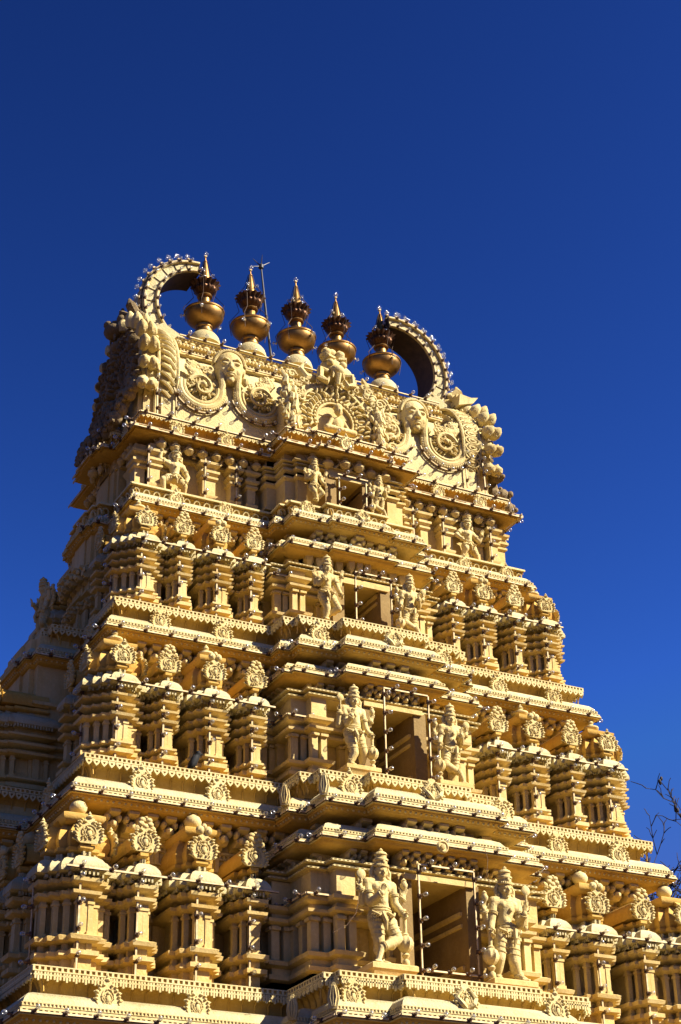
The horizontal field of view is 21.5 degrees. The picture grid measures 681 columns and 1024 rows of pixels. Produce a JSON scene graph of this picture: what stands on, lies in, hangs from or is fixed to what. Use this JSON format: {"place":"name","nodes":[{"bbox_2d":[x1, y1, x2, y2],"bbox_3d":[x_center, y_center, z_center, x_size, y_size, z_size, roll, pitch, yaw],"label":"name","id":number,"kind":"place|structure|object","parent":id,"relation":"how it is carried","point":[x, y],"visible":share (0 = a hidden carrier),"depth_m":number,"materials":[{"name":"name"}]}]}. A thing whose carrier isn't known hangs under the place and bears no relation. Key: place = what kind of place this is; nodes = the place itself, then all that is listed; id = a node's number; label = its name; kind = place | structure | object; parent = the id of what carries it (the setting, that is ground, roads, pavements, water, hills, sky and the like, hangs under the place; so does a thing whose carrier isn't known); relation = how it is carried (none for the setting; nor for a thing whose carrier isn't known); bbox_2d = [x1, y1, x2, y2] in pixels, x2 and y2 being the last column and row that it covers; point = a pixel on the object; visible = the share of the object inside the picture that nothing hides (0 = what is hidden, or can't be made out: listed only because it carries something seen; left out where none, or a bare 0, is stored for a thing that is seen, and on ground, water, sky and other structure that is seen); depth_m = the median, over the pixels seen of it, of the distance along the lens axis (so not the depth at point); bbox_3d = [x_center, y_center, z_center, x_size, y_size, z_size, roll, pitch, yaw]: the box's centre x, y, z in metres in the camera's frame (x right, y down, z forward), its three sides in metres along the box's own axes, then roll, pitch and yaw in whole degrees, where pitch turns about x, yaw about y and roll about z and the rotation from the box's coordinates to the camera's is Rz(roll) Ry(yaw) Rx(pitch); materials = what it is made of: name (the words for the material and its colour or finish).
{"place":"outdoors","nodes":[
{"label":"outdoors","id":0,"kind":"place"},
{"bbox_2d":[0,0,680,900],"label":"sky","id":1,"kind":"structure","parent":0,"point":[499,178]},
{"label":"ground","id":2,"kind":"structure","parent":0,"visible":0},
{"bbox_2d":[631,773,680,898],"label":"bare tree","id":3,"kind":"object","parent":2,"relation":"on","point":[676,809],"visible":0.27,"depth_m":60.09,"materials":[{"name":"brown plant"}]},
{"bbox_2d":[634,810,680,900],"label":"bare tree","id":4,"kind":"object","parent":2,"relation":"on","point":[675,890],"visible":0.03,"depth_m":60.93,"materials":[{"name":"brown plant"}]},
{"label":"paved court","id":5,"kind":"structure","parent":0,"visible":0},
{"bbox_2d":[0,261,680,1023],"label":"temple tower","id":6,"kind":"structure","parent":5,"relation":"on","point":[306,957],"depth_m":37.80,"materials":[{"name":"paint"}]},
{"bbox_2d":[18,877,34,966],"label":"light strip","id":7,"kind":"object","parent":6,"relation":"on","point":[29,934],"visible":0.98,"depth_m":32.40,"materials":[{"name":"paint"}]},
{"bbox_2d":[30,577,51,632],"bbox_3d":[-6.652,2.154,39.975,0.411,1.602,0.786,21,-36,-35],"label":"guardian statue","id":8,"kind":"object","parent":6,"relation":"on","point":[42,613],"visible":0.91,"depth_m":39.85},
{"bbox_2d":[70,690,83,755],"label":"light strip","id":9,"kind":"object","parent":6,"relation":"on","point":[80,713],"visible":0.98,"depth_m":35.61,"materials":[{"name":"paint"}]},
{"bbox_2d":[74,872,85,968],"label":"light strip","id":10,"kind":"object","parent":6,"relation":"on","point":[78,925],"visible":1,"depth_m":32.12,"materials":[{"name":"paint"}]},
{"bbox_2d":[101,547,113,602],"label":"light strip","id":11,"kind":"object","parent":6,"relation":"on","point":[109,567],"visible":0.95,"depth_m":38.47,"materials":[{"name":"paint"}]},
{"bbox_2d":[113,684,123,756],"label":"light strip","id":12,"kind":"object","parent":6,"relation":"on","point":[116,725],"visible":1,"depth_m":35.34,"materials":[{"name":"paint"}]},
{"bbox_2d":[133,879,144,974],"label":"light strip","id":13,"kind":"object","parent":6,"relation":"on","point":[136,932],"visible":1,"depth_m":32.57,"materials":[{"name":"paint"}]},
{"bbox_2d":[138,539,145,600],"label":"light strip","id":14,"kind":"object","parent":6,"relation":"attached to","point":[141,561],"visible":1,"depth_m":38.20,"materials":[{"name":"paint"}]},
{"bbox_2d":[146,444,152,484],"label":"light strip","id":15,"kind":"object","parent":6,"relation":"attached to","point":[148,478],"visible":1,"depth_m":40.90,"materials":[{"name":"paint"}]},
{"bbox_2d":[155,351,162,413],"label":"light strip","id":16,"kind":"object","parent":6,"relation":"attached to","point":[157,395],"visible":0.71,"depth_m":42.18,"materials":[{"name":"paint"}]},
{"bbox_2d":[133,253,189,310],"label":"light strip","id":17,"kind":"object","parent":6,"relation":"attached to","point":[141,288],"visible":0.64,"depth_m":45.51,"materials":[{"name":"paint"}]},
{"bbox_2d":[160,691,169,763],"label":"light strip","id":18,"kind":"object","parent":6,"relation":"on","point":[163,715],"visible":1,"depth_m":35.74,"materials":[{"name":"paint"}]},
{"bbox_2d":[143,256,199,323],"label":"light strip","id":19,"kind":"object","parent":6,"relation":"attached to","point":[170,262],"visible":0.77,"depth_m":45.56,"materials":[{"name":"paint"}]},
{"bbox_2d":[67,859,278,893],"bbox_3d":[-3.019,6.741,33.164,4.235,0.129,0.220,13,-32,-24],"label":"light strip","id":20,"kind":"object","parent":6,"relation":"attached to","point":[168,877],"visible":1,"depth_m":33.15,"materials":[{"name":"paint"}]},
{"bbox_2d":[157,447,189,492],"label":"guardian statue","id":21,"kind":"object","parent":6,"relation":"on","point":[173,464],"visible":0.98,"depth_m":41.23,"materials":[{"name":"stone"}]},
{"bbox_2d":[174,363,179,416],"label":"light strip","id":22,"kind":"object","parent":6,"relation":"attached to","point":[176,406],"visible":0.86,"depth_m":42.46,"materials":[{"name":"paint"}]},
{"bbox_2d":[156,266,202,326],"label":"light strip","id":23,"kind":"object","parent":6,"relation":"attached to","point":[164,280],"visible":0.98,"depth_m":45.57,"materials":[{"name":"paint"}]},
{"bbox_2d":[177,547,183,608],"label":"light strip","id":24,"kind":"object","parent":6,"relation":"attached to","point":[179,569],"visible":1,"depth_m":38.59,"materials":[{"name":"paint"}]},
{"bbox_2d":[107,673,275,708],"bbox_3d":[-2.950,3.597,36.239,3.700,0.142,0.221,13,-32,-24],"label":"light strip","id":25,"kind":"object","parent":6,"relation":"attached to","point":[191,692],"visible":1,"depth_m":36.23,"materials":[{"name":"paint"}]},
{"bbox_2d":[187,751,202,769],"bbox_3d":[-2.900,4.982,35.606,0.374,0.514,0.203,13,-32,-24],"label":"pigeon","id":26,"kind":"object","parent":6,"relation":"on","point":[194,760],"visible":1,"depth_m":35.55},
{"bbox_2d":[194,887,203,980],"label":"light strip","id":27,"kind":"object","parent":6,"relation":"attached to","point":[196,939],"visible":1,"depth_m":33.07,"materials":[{"name":"paint"}]},
{"bbox_2d":[173,387,228,414],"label":"light strip","id":28,"kind":"object","parent":6,"relation":"attached to","point":[206,412],"visible":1,"depth_m":42.65,"materials":[{"name":"paint"}]},
{"bbox_2d":[132,533,270,566],"bbox_3d":[-2.958,0.792,39.019,3.277,0.128,0.221,13,-32,-24],"label":"light strip","id":29,"kind":"object","parent":6,"relation":"attached to","point":[244,559],"visible":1,"depth_m":39.03,"materials":[{"name":"paint"}]},
{"bbox_2d":[179,253,224,347],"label":"pot finial","id":30,"kind":"object","parent":6,"relation":"on","point":[203,315],"visible":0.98,"depth_m":45.95,"materials":[{"name":"gold metal"}]},
{"bbox_2d":[203,457,210,497],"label":"light strip","id":31,"kind":"object","parent":6,"relation":"attached to","point":[206,464],"visible":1,"depth_m":41.48,"materials":[{"name":"paint"}]},
{"bbox_2d":[207,699,215,771],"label":"light strip","id":32,"kind":"object","parent":6,"relation":"attached to","point":[209,741],"visible":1,"depth_m":36.16,"materials":[{"name":"paint"}]},
{"bbox_2d":[215,556,220,615],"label":"light strip","id":33,"kind":"object","parent":6,"relation":"on","point":[216,584],"visible":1,"depth_m":38.94,"materials":[{"name":"paint"}]},
{"bbox_2d":[234,465,240,504],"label":"light strip","id":34,"kind":"object","parent":6,"relation":"attached to","point":[236,498],"visible":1,"depth_m":41.80,"materials":[{"name":"paint"}]},
{"bbox_2d":[229,267,270,359],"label":"pot finial","id":35,"kind":"object","parent":6,"relation":"on","point":[249,329],"visible":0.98,"depth_m":46.48,"materials":[{"name":"gold metal"}]},
{"bbox_2d":[247,893,256,986],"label":"light strip","id":36,"kind":"object","parent":6,"relation":"on","point":[249,946],"visible":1,"depth_m":33.49,"materials":[{"name":"paint"}]},
{"bbox_2d":[249,564,256,622],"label":"light strip","id":37,"kind":"object","parent":6,"relation":"on","point":[251,567],"visible":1,"depth_m":39.28,"materials":[{"name":"paint"}]},
{"bbox_2d":[231,400,276,426],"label":"light strip","id":38,"kind":"object","parent":6,"relation":"attached to","point":[253,421],"visible":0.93,"depth_m":43.26,"materials":[{"name":"paint"}]},
{"bbox_2d":[250,707,258,778],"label":"light strip","id":39,"kind":"object","parent":6,"relation":"on","point":[252,730],"visible":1,"depth_m":36.54,"materials":[{"name":"paint"}]},
{"bbox_2d":[252,258,272,361],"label":"lightning rod","id":40,"kind":"object","parent":6,"relation":"attached to","point":[260,266],"visible":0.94,"depth_m":47.48,"materials":[{"name":"metal"}]},
{"bbox_2d":[0,1005,551,1023],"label":"light strip","id":41,"kind":"object","parent":6,"relation":"attached to","point":[127,1019],"visible":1,"depth_m":31.22,"materials":[{"name":"paint"}]},
{"bbox_2d":[263,570,292,580],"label":"light strip","id":42,"kind":"object","parent":6,"relation":"attached to","point":[274,573],"visible":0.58,"depth_m":39.91,"materials":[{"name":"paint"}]},
{"bbox_2d":[267,708,314,727],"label":"light strip","id":43,"kind":"object","parent":6,"relation":"attached to","point":[293,714],"visible":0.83,"depth_m":37.18,"materials":[{"name":"paint"}]},
{"bbox_2d":[273,278,316,371],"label":"pot finial","id":44,"kind":"object","parent":6,"relation":"on","point":[296,340],"visible":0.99,"depth_m":47.05,"materials":[{"name":"gold metal"}]},
{"bbox_2d":[274,887,331,905],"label":"light strip","id":45,"kind":"object","parent":6,"relation":"attached to","point":[300,895],"visible":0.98,"depth_m":33.83,"materials":[{"name":"paint"}]},
{"bbox_2d":[86,422,523,532],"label":"light strip","id":46,"kind":"object","parent":6,"relation":"attached to","point":[148,426],"visible":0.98,"depth_m":42.16,"materials":[{"name":"paint"}]},
{"bbox_2d":[101,408,509,505],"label":"light strip","id":47,"kind":"object","parent":6,"relation":"attached to","point":[294,428],"visible":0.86,"depth_m":42.55,"materials":[{"name":"paint"}]},
{"bbox_2d":[11,620,602,731],"bbox_3d":[0.235,3.824,39.906,14.460,0.152,4.275,13,-32,-24],"label":"light strip","id":48,"kind":"object","parent":6,"relation":"attached to","point":[283,648],"visible":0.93,"depth_m":38.18,"materials":[{"name":"paint"}]},
{"bbox_2d":[76,492,537,591],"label":"light strip","id":49,"kind":"object","parent":6,"relation":"attached to","point":[338,520],"visible":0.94,"depth_m":40.88,"materials":[{"name":"paint"}]},
{"bbox_2d":[179,330,438,403],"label":"light strip","id":50,"kind":"object","parent":6,"relation":"attached to","point":[287,362],"visible":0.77,"depth_m":45.34,"materials":[{"name":"paint"}]},
{"bbox_2d":[181,346,442,419],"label":"light strip","id":51,"kind":"object","parent":6,"relation":"attached to","point":[207,357],"visible":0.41,"depth_m":44.77,"materials":[{"name":"paint"}]},
{"bbox_2d":[303,457,327,501],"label":"guardian statue","id":52,"kind":"object","parent":6,"relation":"on","point":[312,474],"visible":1,"depth_m":41.66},
{"bbox_2d":[312,555,343,619],"bbox_3d":[-0.270,1.683,39.356,0.815,1.662,0.426,21,-36,-35],"label":"guardian statue","id":53,"kind":"object","parent":6,"relation":"on","point":[324,577],"visible":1,"depth_m":39.27,"materials":[{"name":"stone"}]},
{"bbox_2d":[316,292,357,380],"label":"pot finial","id":54,"kind":"object","parent":6,"relation":"on","point":[335,326],"visible":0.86,"depth_m":47.88,"materials":[{"name":"gold metal"}]},
{"bbox_2d":[0,781,677,884],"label":"light strip","id":55,"kind":"object","parent":6,"relation":"attached to","point":[299,811],"visible":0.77,"depth_m":35.10,"materials":[{"name":"paint"}]},
{"bbox_2d":[337,477,345,504],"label":"light strip","id":56,"kind":"object","parent":6,"relation":"attached to","point":[339,488],"visible":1,"depth_m":41.90,"materials":[{"name":"paint"}]},
{"bbox_2d":[263,535,438,589],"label":"light strip","id":57,"kind":"object","parent":6,"relation":"attached to","point":[291,541],"visible":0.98,"depth_m":40.65,"materials":[{"name":"paint"}]},
{"bbox_2d":[337,472,367,481],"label":"light strip","id":58,"kind":"object","parent":6,"relation":"attached to","point":[356,478],"visible":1,"depth_m":42.24,"materials":[{"name":"paint"}]},
{"bbox_2d":[335,684,381,774],"bbox_3d":[0.321,4.488,36.669,0.938,2.062,0.619,13,-32,-24],"label":"guardian statue","id":59,"kind":"object","parent":6,"relation":"on","point":[351,715],"visible":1,"depth_m":36.53,"materials":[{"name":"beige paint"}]},
{"bbox_2d":[354,569,364,620],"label":"light strip","id":60,"kind":"object","parent":6,"relation":"on","point":[356,589],"visible":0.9,"depth_m":39.74,"materials":[{"name":"paint"}]},
{"bbox_2d":[365,483,370,511],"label":"light strip","id":61,"kind":"object","parent":6,"relation":"attached to","point":[366,506],"visible":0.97,"depth_m":42.18,"materials":[{"name":"paint"}]},
{"bbox_2d":[355,567,389,579],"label":"light strip","id":62,"kind":"object","parent":6,"relation":"attached to","point":[364,573],"visible":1,"depth_m":40.19,"materials":[{"name":"paint"}]},
{"bbox_2d":[266,665,489,717],"bbox_3d":[0.946,3.804,38.552,5.266,0.152,1.586,13,-32,-24],"label":"light strip","id":63,"kind":"object","parent":6,"relation":"attached to","point":[363,673],"visible":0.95,"depth_m":37.91,"materials":[{"name":"paint"}]},
{"bbox_2d":[368,475,389,515],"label":"guardian statue","id":64,"kind":"object","parent":6,"relation":"on","point":[378,489],"visible":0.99,"depth_m":42.39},
{"bbox_2d":[359,307,400,394],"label":"pot finial","id":65,"kind":"object","parent":6,"relation":"on","point":[380,365],"visible":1,"depth_m":48.08,"materials":[{"name":"gold metal"}]},
{"bbox_2d":[356,848,418,975],"bbox_3d":[0.787,7.492,33.419,1.153,2.506,0.754,13,-32,-24],"label":"guardian statue","id":66,"kind":"object","parent":6,"relation":"on","point":[376,889],"visible":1,"depth_m":33.27,"materials":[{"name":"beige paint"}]},
{"bbox_2d":[382,688,393,773],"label":"light strip","id":67,"kind":"object","parent":6,"relation":"attached to","point":[385,731],"visible":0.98,"depth_m":36.92,"materials":[{"name":"paint"}]},
{"bbox_2d":[389,578,398,627],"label":"light strip","id":68,"kind":"object","parent":6,"relation":"attached to","point":[392,611],"visible":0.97,"depth_m":40.09,"materials":[{"name":"paint"}]},
{"bbox_2d":[383,686,427,696],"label":"light strip","id":69,"kind":"object","parent":6,"relation":"attached to","point":[393,689],"visible":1,"depth_m":37.62,"materials":[{"name":"paint"}]},
{"bbox_2d":[402,444,415,454],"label":"light strip","id":70,"kind":"object","parent":6,"relation":"attached to","point":[409,450],"visible":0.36,"depth_m":45.23,"materials":[{"name":"paint"}]},
{"bbox_2d":[394,573,425,632],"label":"guardian statue","id":71,"kind":"object","parent":6,"relation":"on","point":[408,596],"visible":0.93,"depth_m":40.19,"materials":[{"name":"stone"}]},
{"bbox_2d":[273,830,547,884],"bbox_3d":[1.667,6.802,35.498,6.012,0.144,1.982,13,-32,-24],"label":"light strip","id":72,"kind":"object","parent":6,"relation":"attached to","point":[298,839],"visible":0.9,"depth_m":34.62,"materials":[{"name":"paint"}]},
{"bbox_2d":[390,324,437,399],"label":"light strip","id":73,"kind":"object","parent":6,"relation":"attached to","point":[429,354],"visible":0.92,"depth_m":48.71,"materials":[{"name":"paint"}]},
{"bbox_2d":[411,506,417,535],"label":"light strip","id":74,"kind":"object","parent":6,"relation":"attached to","point":[413,511],"visible":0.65,"depth_m":43.87,"materials":[{"name":"paint"}]},
{"bbox_2d":[389,315,449,400],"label":"light strip","id":75,"kind":"object","parent":6,"relation":"attached to","point":[447,378],"visible":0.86,"depth_m":48.91,"materials":[{"name":"paint"}]},
{"bbox_2d":[385,312,453,401],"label":"light strip","id":76,"kind":"object","parent":6,"relation":"attached to","point":[386,315],"visible":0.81,"depth_m":48.99,"materials":[{"name":"paint"}]},
{"bbox_2d":[416,864,430,975],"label":"light strip","id":77,"kind":"object","parent":6,"relation":"attached to","point":[420,922],"visible":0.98,"depth_m":33.84,"materials":[{"name":"paint"}]},
{"bbox_2d":[426,696,438,778],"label":"light strip","id":78,"kind":"object","parent":6,"relation":"attached to","point":[429,721],"visible":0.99,"depth_m":37.37,"materials":[{"name":"paint"}]},
{"bbox_2d":[437,840,448,852],"bbox_3d":[1.962,6.469,34.590,0.250,0.250,0.150,13,-32,-24],"label":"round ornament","id":79,"kind":"object","parent":6,"relation":"attached to","point":[442,846],"visible":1,"depth_m":34.54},
{"bbox_2d":[441,514,447,551],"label":"light strip","id":80,"kind":"object","parent":6,"relation":"attached to","point":[443,531],"visible":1,"depth_m":44.10,"materials":[{"name":"paint"}]},
{"bbox_2d":[417,861,473,872],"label":"light strip","id":81,"kind":"object","parent":6,"relation":"attached to","point":[430,865],"visible":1,"depth_m":34.65,"materials":[{"name":"paint"}]},
{"bbox_2d":[420,445,473,471],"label":"light strip","id":82,"kind":"object","parent":6,"relation":"attached to","point":[440,465],"visible":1,"depth_m":45.47,"materials":[{"name":"paint"}]},
{"bbox_2d":[431,703,472,790],"bbox_3d":[2.314,4.969,37.631,0.949,2.062,0.620,13,-32,-24],"label":"guardian statue","id":83,"kind":"object","parent":6,"relation":"on","point":[449,731],"visible":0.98,"depth_m":37.56,"materials":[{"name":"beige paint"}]},
{"bbox_2d":[427,965,477,977],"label":"light strip","id":84,"kind":"object","parent":6,"relation":"attached to","point":[451,973],"visible":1,"depth_m":33.66,"materials":[{"name":"paint"}]},
{"bbox_2d":[451,607,459,645],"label":"light strip","id":85,"kind":"object","parent":6,"relation":"on","point":[454,640],"visible":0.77,"depth_m":41.47,"materials":[{"name":"paint"}]},
{"bbox_2d":[459,427,471,487],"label":"light strip","id":86,"kind":"object","parent":6,"relation":"attached to","point":[467,479],"visible":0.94,"depth_m":45.77,"materials":[{"name":"paint"}]},
{"bbox_2d":[455,516,483,559],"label":"guardian statue","id":87,"kind":"object","parent":6,"relation":"on","point":[465,533],"visible":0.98,"depth_m":44.45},
{"bbox_2d":[472,873,487,981],"bbox_3d":[2.682,8.032,34.301,0.215,2.371,0.121,-25,-37,37],"label":"light strip","id":88,"kind":"object","parent":6,"relation":"attached to","point":[477,928],"visible":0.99,"depth_m":34.35,"materials":[{"name":"paint"}]},
{"bbox_2d":[481,613,489,668],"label":"light strip","id":89,"kind":"object","parent":6,"relation":"on","point":[484,631],"visible":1,"depth_m":41.76,"materials":[{"name":"paint"}]},
{"bbox_2d":[480,435,490,493],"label":"light strip","id":90,"kind":"object","parent":6,"relation":"attached to","point":[484,476],"visible":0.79,"depth_m":45.90,"materials":[{"name":"paint"}]},
{"bbox_2d":[489,525,494,562],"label":"light strip","id":91,"kind":"object","parent":6,"relation":"attached to","point":[492,556],"visible":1,"depth_m":44.67,"materials":[{"name":"paint"}]},
{"bbox_2d":[495,749,504,796],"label":"light strip","id":92,"kind":"object","parent":6,"relation":"attached to","point":[498,772],"visible":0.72,"depth_m":39.06,"materials":[{"name":"paint"}]},
{"bbox_2d":[444,601,562,627],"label":"light strip","id":93,"kind":"object","parent":6,"relation":"attached to","point":[489,611],"visible":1,"depth_m":42.21,"materials":[{"name":"paint"}]},
{"bbox_2d":[480,866,538,988],"bbox_3d":[3.182,8.078,34.585,1.160,2.550,0.766,13,-32,-24],"label":"guardian statue","id":94,"kind":"object","parent":6,"relation":"on","point":[502,908],"visible":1,"depth_m":34.49,"materials":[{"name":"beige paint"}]},
{"bbox_2d":[513,619,521,674],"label":"light strip","id":95,"kind":"object","parent":6,"relation":"on","point":[516,639],"visible":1,"depth_m":42.12,"materials":[{"name":"paint"}]},
{"bbox_2d":[531,757,540,823],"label":"light strip","id":96,"kind":"object","parent":6,"relation":"on","point":[533,761],"visible":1,"depth_m":39.35,"materials":[{"name":"paint"}]},
{"bbox_2d":[544,627,553,681],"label":"light strip","id":97,"kind":"object","parent":6,"relation":"on","point":[548,658],"visible":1,"depth_m":42.45,"materials":[{"name":"paint"}]},
{"bbox_2d":[551,932,563,987],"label":"light strip","id":98,"kind":"object","parent":6,"relation":"on","point":[557,982],"visible":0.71,"depth_m":36.42,"materials":[{"name":"paint"}]},
{"bbox_2d":[488,742,627,770],"bbox_3d":[4.920,5.414,39.881,3.700,0.135,0.221,13,-32,-24],"label":"light strip","id":99,"kind":"object","parent":6,"relation":"attached to","point":[539,753],"visible":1,"depth_m":39.87,"materials":[{"name":"paint"}]},
{"bbox_2d":[569,763,579,829],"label":"light strip","id":100,"kind":"object","parent":6,"relation":"on","point":[571,766],"visible":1,"depth_m":39.78,"materials":[{"name":"paint"}]},
{"bbox_2d":[595,938,609,1023],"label":"light strip","id":101,"kind":"object","parent":6,"relation":"on","point":[599,966],"visible":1,"depth_m":36.78,"materials":[{"name":"paint"}]},
{"bbox_2d":[606,768,618,835],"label":"light strip","id":102,"kind":"object","parent":6,"relation":"attached to","point":[611,808],"visible":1,"depth_m":40.19,"materials":[{"name":"paint"}]},
{"bbox_2d":[546,922,680,945],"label":"light strip","id":103,"kind":"object","parent":6,"relation":"attached to","point":[625,936],"visible":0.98,"depth_m":37.25,"materials":[{"name":"paint"}]},
{"bbox_2d":[642,944,656,1023],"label":"light strip","id":104,"kind":"object","parent":6,"relation":"on","point":[648,993],"visible":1,"depth_m":37.27,"materials":[{"name":"paint"}]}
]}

